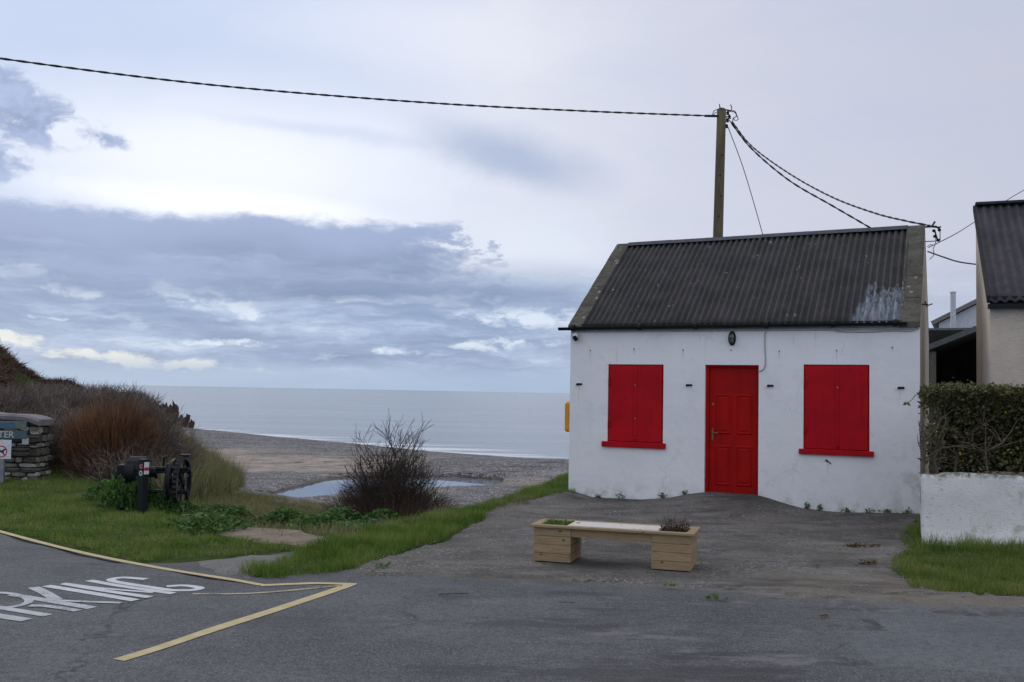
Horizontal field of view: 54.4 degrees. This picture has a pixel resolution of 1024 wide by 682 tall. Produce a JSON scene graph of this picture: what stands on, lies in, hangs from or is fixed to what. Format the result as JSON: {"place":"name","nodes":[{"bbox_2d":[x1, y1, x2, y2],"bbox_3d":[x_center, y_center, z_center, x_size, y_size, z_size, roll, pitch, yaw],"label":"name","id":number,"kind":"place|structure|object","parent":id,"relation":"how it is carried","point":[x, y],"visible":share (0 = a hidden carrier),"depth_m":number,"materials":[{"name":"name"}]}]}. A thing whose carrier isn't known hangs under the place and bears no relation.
{"place":"outdoors","nodes":[
{"label":"outdoors","id":0,"kind":"place"},
{"bbox_2d":[1,367,244,489],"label":"hill slope","id":1,"kind":"structure","parent":0,"point":[27,382],"depth_m":51.64,"materials":[{"name":"plant"}]},
{"bbox_2d":[12,371,65,388],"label":"headland turf","id":2,"kind":"structure","parent":1,"relation":"on","point":[24,377],"depth_m":52.60,"materials":[{"name":"green plant"}]},
{"bbox_2d":[0,338,138,399],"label":"headland scrub","id":3,"kind":"object","parent":1,"relation":"on","point":[8,362],"visible":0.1,"depth_m":59.08,"materials":[{"name":"plant"}]},
{"bbox_2d":[198,555,292,577],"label":"slipway path","id":4,"kind":"structure","parent":0,"point":[226,566],"depth_m":10.10,"materials":[{"name":"concrete"}]},
{"bbox_2d":[223,457,315,486],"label":"side beach","id":5,"kind":"structure","parent":0,"point":[259,469],"depth_m":43.43,"materials":[{"name":"beige sand"}]},
{"bbox_2d":[215,526,327,546],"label":"footpath","id":6,"kind":"structure","parent":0,"point":[290,537],"depth_m":11.94,"materials":[{"name":"grey concrete"}]},
{"bbox_2d":[76,384,569,458],"bbox_3d":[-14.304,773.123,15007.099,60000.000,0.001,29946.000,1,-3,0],"label":"sea","id":7,"kind":"structure","parent":0,"point":[521,424],"depth_m":182.58,"materials":[{"name":"liquid"}]},
{"bbox_2d":[180,427,547,458],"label":"beach","id":8,"kind":"structure","parent":0,"point":[235,444],"depth_m":52.36,"materials":[{"name":"beige"}]},
{"bbox_2d":[167,401,178,423],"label":"rock","id":9,"kind":"object","parent":8,"relation":"on","point":[176,409],"visible":0.3,"depth_m":73.76,"materials":[{"name":"stone"}]},
{"bbox_2d":[177,415,184,426],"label":"rock","id":10,"kind":"object","parent":8,"relation":"on","point":[179,419],"visible":0.35,"depth_m":75.53,"materials":[{"name":"brown stone"}]},
{"bbox_2d":[184,414,190,427],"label":"rock","id":11,"kind":"object","parent":8,"relation":"on","point":[187,418],"visible":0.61,"depth_m":75.67,"materials":[{"name":"stone"}]},
{"bbox_2d":[189,419,194,427],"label":"rock","id":12,"kind":"object","parent":8,"relation":"on","point":[192,424],"visible":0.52,"depth_m":76.63,"materials":[{"name":"stone"}]},
{"bbox_2d":[182,472,561,536],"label":"slope grass","id":13,"kind":"structure","parent":0,"point":[254,504],"depth_m":18.61,"materials":[{"name":"green plant"}]},
{"bbox_2d":[233,459,568,508],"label":"beach","id":14,"kind":"structure","parent":0,"point":[513,474],"depth_m":40.23,"materials":[{"name":"grey sand"}]},
{"bbox_2d":[273,477,501,496],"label":"tidal pool","id":15,"kind":"structure","parent":14,"relation":"on","point":[315,489],"depth_m":37.25,"materials":[{"name":"grey liquid"}]},
{"bbox_2d":[236,472,575,577],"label":"verge grass","id":16,"kind":"structure","parent":0,"point":[433,531],"depth_m":11.57,"materials":[{"name":"green plant"}]},
{"bbox_2d":[438,593,468,594],"bbox_3d":[-0.511,2.206,8.691,0.265,0.016,0.016,2,-3,-11],"label":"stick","id":17,"kind":"object","parent":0,"point":[452,593],"visible":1,"depth_m":8.68,"materials":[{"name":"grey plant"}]},
{"bbox_2d":[0,533,1023,681],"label":"road","id":18,"kind":"structure","parent":0,"point":[391,629],"depth_m":7.42,"materials":[{"name":"grey asphalt"}]},
{"bbox_2d":[0,577,204,620],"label":"painted word","id":19,"kind":"object","parent":18,"relation":"on","point":[51,597],"visible":1,"depth_m":8.47,"materials":[{"name":"paint"}]},
{"bbox_2d":[0,530,356,585],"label":"yellow edge line","id":20,"kind":"object","parent":18,"relation":"on","point":[111,558],"visible":1,"depth_m":9.73,"materials":[{"name":"paint"}]},
{"bbox_2d":[114,585,353,660],"bbox_3d":[-2.014,2.149,7.781,0.122,0.001,2.842,0,-3,22],"label":"yellow diagonal line","id":21,"kind":"object","parent":18,"relation":"on","point":[221,626],"visible":1,"depth_m":7.49,"materials":[{"name":"paint"}]},
{"bbox_2d":[193,585,341,593],"bbox_3d":[-2.129,2.198,8.766,1.303,0.001,0.167,2,-3,-22],"label":"faint yellow line","id":22,"kind":"object","parent":18,"relation":"on","point":[269,591],"visible":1,"depth_m":8.73,"materials":[{"name":"paint"}]},
{"bbox_2d":[661,581,675,586],"bbox_3d":[1.472,2.266,9.294,0.176,0.040,0.155,3,-4,-35],"label":"ground scrap","id":23,"kind":"object","parent":18,"relation":"on","point":[672,585],"visible":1,"depth_m":9.27,"materials":[{"name":"green plant"}]},
{"bbox_2d":[705,593,728,599],"bbox_3d":[1.791,2.237,8.707,0.207,0.062,0.126,1,-3,10],"label":"ground scrap","id":24,"kind":"object","parent":18,"relation":"on","point":[715,596],"visible":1,"depth_m":8.72,"materials":[{"name":"green plant"}]},
{"bbox_2d":[831,604,1023,669],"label":"asphalt patch","id":25,"kind":"object","parent":18,"relation":"on","point":[922,637],"visible":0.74,"depth_m":7.41,"materials":[{"name":"grey asphalt"}]},
{"bbox_2d":[0,465,1023,595],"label":"ground","id":26,"kind":"structure","parent":0,"point":[174,559],"depth_m":11.46,"materials":[{"name":"green plant"}]},
{"bbox_2d":[0,421,26,482],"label":"beach sign","id":27,"kind":"object","parent":26,"relation":"on","point":[5,449],"visible":1,"depth_m":17.78,"materials":[{"name":"multicoloured"}]},
{"bbox_2d":[0,412,53,480],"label":"stone wall","id":28,"kind":"structure","parent":26,"relation":"on","point":[30,456],"depth_m":18.19,"materials":[{"name":"stone"}]},
{"bbox_2d":[81,479,110,500],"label":"leafy plant","id":29,"kind":"object","parent":26,"relation":"on","point":[97,487],"visible":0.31,"depth_m":15.52,"materials":[{"name":"green plant"}]},
{"bbox_2d":[0,376,217,488],"bbox_3d":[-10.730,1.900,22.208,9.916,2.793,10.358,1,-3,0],"label":"brown scrub","id":30,"kind":"object","parent":26,"relation":"on","point":[23,405],"visible":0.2,"depth_m":20.94,"materials":[{"name":"brown plant"}]},
{"bbox_2d":[47,393,174,443],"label":"tall stalks","id":31,"kind":"object","parent":26,"relation":"on","point":[87,406],"visible":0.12,"depth_m":23.43,"materials":[{"name":"brown plant"}]},
{"bbox_2d":[53,389,172,476],"bbox_3d":[-7.737,1.778,19.192,2.279,1.837,1.797,1,-3,0],"label":"willow shrub","id":32,"kind":"object","parent":26,"relation":"on","point":[125,424],"visible":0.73,"depth_m":18.95,"materials":[{"name":"brown plant"}]},
{"bbox_2d":[93,479,136,510],"bbox_3d":[-5.712,2.233,14.502,0.891,0.503,0.658,-2,-4,43],"label":"leafy plant","id":33,"kind":"object","parent":26,"relation":"on","point":[102,497],"visible":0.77,"depth_m":14.31,"materials":[{"name":"green plant"}]},
{"bbox_2d":[104,474,160,509],"bbox_3d":[-5.579,2.139,14.579,0.645,0.671,0.814,-1,-4,35],"label":"leafy plant","id":34,"kind":"object","parent":26,"relation":"on","point":[134,484],"visible":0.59,"depth_m":14.39,"materials":[{"name":"green plant"}]},
{"bbox_2d":[136,459,148,512],"bbox_3d":[-5.200,2.054,14.026,0.129,0.780,0.104,-1,-3,32],"label":"marker post","id":35,"kind":"object","parent":26,"relation":"on","point":[142,484],"visible":0.94,"depth_m":13.99,"materials":[{"name":"black metal"}]},
{"bbox_2d":[135,494,169,507],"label":"leafy plant","id":36,"kind":"object","parent":26,"relation":"on","point":[149,498],"visible":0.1,"depth_m":14.67,"materials":[{"name":"green plant"}]},
{"bbox_2d":[131,406,173,437],"bbox_3d":[-9.221,2.280,24.870,1.942,1.502,1.889,1,-3,0],"label":"dark shrub","id":37,"kind":"object","parent":26,"relation":"on","point":[155,419],"visible":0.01,"depth_m":24.94,"materials":[{"name":"brown plant"}]},
{"bbox_2d":[114,454,191,509],"bbox_3d":[-5.275,2.070,14.605,1.074,0.828,0.785,1,-3,-1],"label":"winch","id":38,"kind":"object","parent":26,"relation":"on","point":[128,470],"visible":0.84,"depth_m":14.51,"materials":[{"name":"black metal"}]},
{"bbox_2d":[0,462,308,560],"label":"lawn grass","id":39,"kind":"structure","parent":26,"relation":"on","point":[14,487],"depth_m":12.78,"materials":[{"name":"green plant"}]},
{"bbox_2d":[148,492,180,510],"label":"leafy plant","id":40,"kind":"object","parent":26,"relation":"on","point":[157,499],"visible":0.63,"depth_m":14.34,"materials":[{"name":"green plant"}]},
{"bbox_2d":[160,500,200,515],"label":"leafy plant","id":41,"kind":"object","parent":26,"relation":"on","point":[189,506],"visible":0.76,"depth_m":14.31,"materials":[{"name":"green plant"}]},
{"bbox_2d":[149,422,249,499],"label":"dune grass","id":42,"kind":"structure","parent":26,"relation":"on","point":[222,476],"depth_m":23.29,"materials":[{"name":"plant"}]},
{"bbox_2d":[162,512,243,528],"bbox_3d":[-4.140,2.388,13.150,1.174,0.228,1.157,0,-3,19],"label":"leafy plant","id":43,"kind":"object","parent":26,"relation":"on","point":[178,520],"visible":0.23,"depth_m":13.10,"materials":[{"name":"green plant"}]},
{"bbox_2d":[189,504,220,513],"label":"leafy plant","id":44,"kind":"object","parent":26,"relation":"on","point":[206,508],"visible":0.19,"depth_m":15.33,"materials":[{"name":"green plant"}]},
{"bbox_2d":[176,511,253,533],"bbox_3d":[-3.707,2.271,12.446,0.985,0.264,0.932,3,-4,-38],"label":"leafy plant","id":45,"kind":"object","parent":26,"relation":"on","point":[233,520],"visible":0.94,"depth_m":12.34,"materials":[{"name":"green plant"}]},
{"bbox_2d":[202,503,230,511],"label":"leafy plant","id":46,"kind":"object","parent":26,"relation":"on","point":[216,505],"visible":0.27,"depth_m":16.33,"materials":[{"name":"green plant"}]},
{"bbox_2d":[218,504,255,519],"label":"leafy plant","id":47,"kind":"object","parent":26,"relation":"on","point":[242,511],"visible":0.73,"depth_m":15.54,"materials":[{"name":"green plant"}]},
{"bbox_2d":[244,514,275,526],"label":"leafy plant","id":48,"kind":"object","parent":26,"relation":"on","point":[256,518],"visible":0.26,"depth_m":14.86,"materials":[{"name":"green plant"}]},
{"bbox_2d":[257,507,305,528],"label":"leafy plant","id":49,"kind":"object","parent":26,"relation":"on","point":[288,513],"visible":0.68,"depth_m":14.44,"materials":[{"name":"green plant"}]},
{"bbox_2d":[269,514,315,527],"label":"leafy plant","id":50,"kind":"object","parent":26,"relation":"on","point":[293,520],"visible":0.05,"depth_m":14.73,"materials":[{"name":"green plant"}]},
{"bbox_2d":[287,512,349,529],"bbox_3d":[-2.653,2.526,13.857,0.956,0.256,0.904,2,-3,-24],"label":"leafy plant","id":51,"kind":"object","parent":26,"relation":"on","point":[309,518],"visible":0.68,"depth_m":13.79,"materials":[{"name":"green plant"}]},
{"bbox_2d":[314,506,365,523],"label":"leafy plant","id":52,"kind":"object","parent":26,"relation":"on","point":[337,512],"visible":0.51,"depth_m":14.28,"materials":[{"name":"green plant"}]},
{"bbox_2d":[323,520,379,531],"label":"leafy plant","id":53,"kind":"object","parent":26,"relation":"on","point":[350,523],"visible":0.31,"depth_m":13.40,"materials":[{"name":"green plant"}]},
{"bbox_2d":[351,516,384,529],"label":"leafy plant","id":54,"kind":"object","parent":26,"relation":"on","point":[368,520],"visible":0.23,"depth_m":13.99,"materials":[{"name":"green plant"}]},
{"bbox_2d":[362,508,404,521],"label":"leafy plant","id":55,"kind":"object","parent":26,"relation":"on","point":[385,515],"visible":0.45,"depth_m":14.54,"materials":[{"name":"green plant"}]},
{"bbox_2d":[316,408,464,525],"bbox_3d":[-1.931,2.013,15.476,2.552,1.939,2.139,2,-3,-18],"label":"bare bush","id":56,"kind":"object","parent":26,"relation":"on","point":[393,491],"visible":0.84,"depth_m":15.31,"materials":[{"name":"plant"}]},
{"bbox_2d":[712,104,737,236],"bbox_3d":[5.290,-1.182,25.093,0.780,9.729,0.310,1,-3,0],"label":"utility pole","id":57,"kind":"object","parent":26,"relation":"on","point":[722,120],"visible":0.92,"depth_m":25.17,"materials":[{"name":"brown wood"}]},
{"bbox_2d":[0,57,707,116],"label":"overhead cable","id":58,"kind":"object","parent":57,"relation":"attached to","point":[197,83],"visible":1,"depth_m":22.63,"materials":[{"name":"black rubber"}]},
{"bbox_2d":[727,125,762,233],"bbox_3d":[6.273,-3.595,26.065,0.044,3.614,2.552,-2,-4,41],"label":"overhead wire","id":59,"kind":"object","parent":57,"relation":"attached to","point":[746,179],"visible":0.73,"depth_m":25.88,"materials":[{"name":"black metal"}]},
{"bbox_2d":[731,123,869,227],"bbox_3d":[7.362,-3.812,24.180,4.172,3.478,0.116,0,-3,26],"label":"overhead cable","id":60,"kind":"object","parent":57,"relation":"attached to","point":[772,167],"visible":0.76,"depth_m":24.40,"materials":[{"name":"black rubber"}]},
{"bbox_2d":[929,328,968,329],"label":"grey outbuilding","id":61,"kind":"structure","parent":26,"relation":"on","point":[948,328],"depth_m":24.87,"materials":[{"name":"grey metal"}]},
{"bbox_2d":[929,326,976,473],"bbox_3d":[10.323,1.225,22.139,2.650,4.060,3.220,0,-3,24],"label":"lean to shed","id":62,"kind":"object","parent":26,"relation":"on","point":[952,353],"visible":0.23,"depth_m":23.58,"materials":[{"name":"black wood"}]},
{"bbox_2d":[890,519,1023,594],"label":"roadside grass","id":63,"kind":"structure","parent":26,"relation":"on","point":[960,585],"depth_m":10.44,"materials":[{"name":"green plant"}]},
{"bbox_2d":[903,511,1023,553],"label":"wall foot grass","id":64,"kind":"structure","parent":26,"relation":"on","point":[912,531],"depth_m":12.01,"materials":[{"name":"green plant"}]},
{"bbox_2d":[920,472,1023,545],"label":"garden wall","id":65,"kind":"structure","parent":26,"relation":"on","point":[953,505],"depth_m":12.41,"materials":[{"name":"white paint"}]},
{"bbox_2d":[902,377,1023,473],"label":"hedge","id":66,"kind":"object","parent":65,"relation":"on","point":[980,428],"visible":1,"depth_m":12.71,"materials":[{"name":"green plant"}]},
{"bbox_2d":[973,200,1023,475],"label":"neighbour house","id":67,"kind":"structure","parent":26,"relation":"on","point":[999,226],"depth_m":15.03,"materials":[{"name":"beige paint"}]},
{"bbox_2d":[0,0,1023,392],"label":"sky","id":68,"kind":"structure","parent":0,"point":[153,232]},
{"bbox_2d":[356,492,1023,604],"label":"yard","id":69,"kind":"structure","parent":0,"point":[779,527],"depth_m":11.34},
{"bbox_2d":[374,562,390,567],"bbox_3d":[-1.295,2.243,9.999,0.165,0.058,0.152,1,-3,0],"label":"ground scrap","id":70,"kind":"object","parent":69,"relation":"on","point":[381,565],"visible":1,"depth_m":10.00,"materials":[{"name":"green plant"}]},
{"bbox_2d":[530,518,700,570],"bbox_3d":[1.091,2.145,10.535,1.720,0.383,0.570,0,-3,17],"label":"planter bench","id":71,"kind":"object","parent":69,"relation":"on","point":[670,550],"visible":0.98,"depth_m":10.37,"materials":[{"name":"brown wood"}]},
{"bbox_2d":[543,514,573,524],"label":"planter plant","id":72,"kind":"object","parent":71,"relation":"on","point":[557,521],"visible":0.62,"depth_m":10.72,"materials":[{"name":"green plant"}]},
{"bbox_2d":[656,510,693,531],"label":"planter plant","id":73,"kind":"object","parent":71,"relation":"on","point":[680,528],"visible":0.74,"depth_m":10.32,"materials":[{"name":"green plant"}]},
{"bbox_2d":[359,492,1022,599],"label":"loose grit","id":74,"kind":"object","parent":69,"relation":"on","point":[697,540],"visible":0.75,"depth_m":12.10,"materials":[{"name":"grey gravel"}]},
{"bbox_2d":[558,225,928,513],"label":"cottage","id":75,"kind":"structure","parent":69,"relation":"on","point":[802,389],"depth_m":16.52,"materials":[{"name":"paint"}]},
{"bbox_2d":[565,401,569,431],"bbox_3d":[1.088,1.355,17.848,0.192,0.540,0.384,0,-3,24],"label":"emergency cabinet","id":76,"kind":"object","parent":75,"relation":"attached to","point":[567,410],"visible":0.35,"depth_m":17.69,"materials":[{"name":"yellow plastic"}]},
{"bbox_2d":[572,332,578,340],"bbox_3d":[1.110,-0.088,17.373,0.104,0.187,0.170,0,-3,24],"label":"security camera","id":77,"kind":"object","parent":75,"relation":"attached to","point":[575,336],"visible":1,"depth_m":17.33,"materials":[{"name":"white plastic"}]},
{"bbox_2d":[601,364,665,448],"bbox_3d":[2.088,1.107,16.983,1.120,1.417,0.155,0,-3,24],"label":"window","id":78,"kind":"structure","parent":75,"relation":"in","point":[635,391],"depth_m":16.94,"materials":[{"name":"red paint"}]},
{"bbox_2d":[728,331,735,345],"bbox_3d":[3.596,-0.045,16.300,0.124,0.236,0.094,0,-3,24],"label":"wall lamp","id":79,"kind":"object","parent":75,"relation":"attached to","point":[732,338],"visible":1,"depth_m":16.28,"materials":[{"name":"black metal"}]},
{"bbox_2d":[709,367,757,493],"bbox_3d":[3.630,1.460,16.349,0.800,2.060,0.113,0,-3,24],"label":"door","id":80,"kind":"structure","parent":75,"relation":"in","point":[733,392],"depth_m":16.36,"materials":[{"name":"red paint"}]},
{"bbox_2d":[799,364,873,456],"bbox_3d":[5.089,1.080,15.641,1.120,1.420,0.155,0,-3,24],"label":"window","id":81,"kind":"structure","parent":75,"relation":"in","point":[836,397],"depth_m":15.61,"materials":[{"name":"red paint"}]},
{"bbox_2d":[925,221,940,258],"bbox_3d":[7.431,-1.781,17.613,0.302,0.684,0.064,0,-3,24],"label":"cable bracket","id":82,"kind":"object","parent":75,"relation":"attached to","point":[934,231],"visible":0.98,"depth_m":17.59,"materials":[{"name":"black metal"}]},
{"bbox_2d":[732,122,930,225],"bbox_3d":[6.516,-3.793,21.438,0.188,3.885,7.645,2,-3,-14],"label":"overhead cable","id":83,"kind":"object","parent":82,"relation":"attached to","point":[890,217],"visible":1,"depth_m":20.86,"materials":[{"name":"black rubber"}]},
{"bbox_2d":[928,190,1023,247],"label":"overhead wire","id":84,"kind":"object","parent":82,"relation":"attached to","point":[967,226],"visible":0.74,"depth_m":17.77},
{"bbox_2d":[927,251,975,264],"bbox_3d":[7.992,-1.459,18.024,0.441,0.211,2.181,-2,-4,41],"label":"overhead wire","id":85,"kind":"object","parent":75,"relation":"attached to","point":[951,259],"visible":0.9,"depth_m":17.46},
{"bbox_2d":[841,507,853,512],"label":"wall weed","id":86,"kind":"object","parent":69,"relation":"on","point":[847,510],"depth_m":15.39,"materials":[{"name":"green plant"}]},
{"bbox_2d":[843,542,869,547],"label":"debris clump","id":87,"kind":"object","parent":69,"relation":"on","point":[855,544],"visible":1,"depth_m":11.94,"materials":[{"name":"brown plant"}]},
{"bbox_2d":[855,558,881,565],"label":"debris clump","id":88,"kind":"object","parent":69,"relation":"on","point":[868,562],"visible":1,"depth_m":10.71,"materials":[{"name":"brown plant"}]},
{"bbox_2d":[874,509,897,513],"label":"wall weed","id":89,"kind":"object","parent":69,"relation":"on","point":[887,511],"depth_m":15.18,"materials":[{"name":"green plant"}]},
{"bbox_2d":[931,299,975,327],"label":"white house","id":90,"kind":"structure","parent":0,"point":[966,315],"depth_m":35.70,"materials":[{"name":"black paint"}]},
{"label":"side shingle","id":91,"kind":"structure","parent":0,"visible":0},
{"bbox_2d":[950,291,955,327],"bbox_3d":[14.627,1.158,32.998,0.199,5.603,0.199,1,-3,0],"label":"flue pipe","id":92,"kind":"object","parent":91,"relation":"on","point":[952,309],"visible":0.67,"depth_m":33.05,"materials":[{"name":"grey metal"}]}
]}

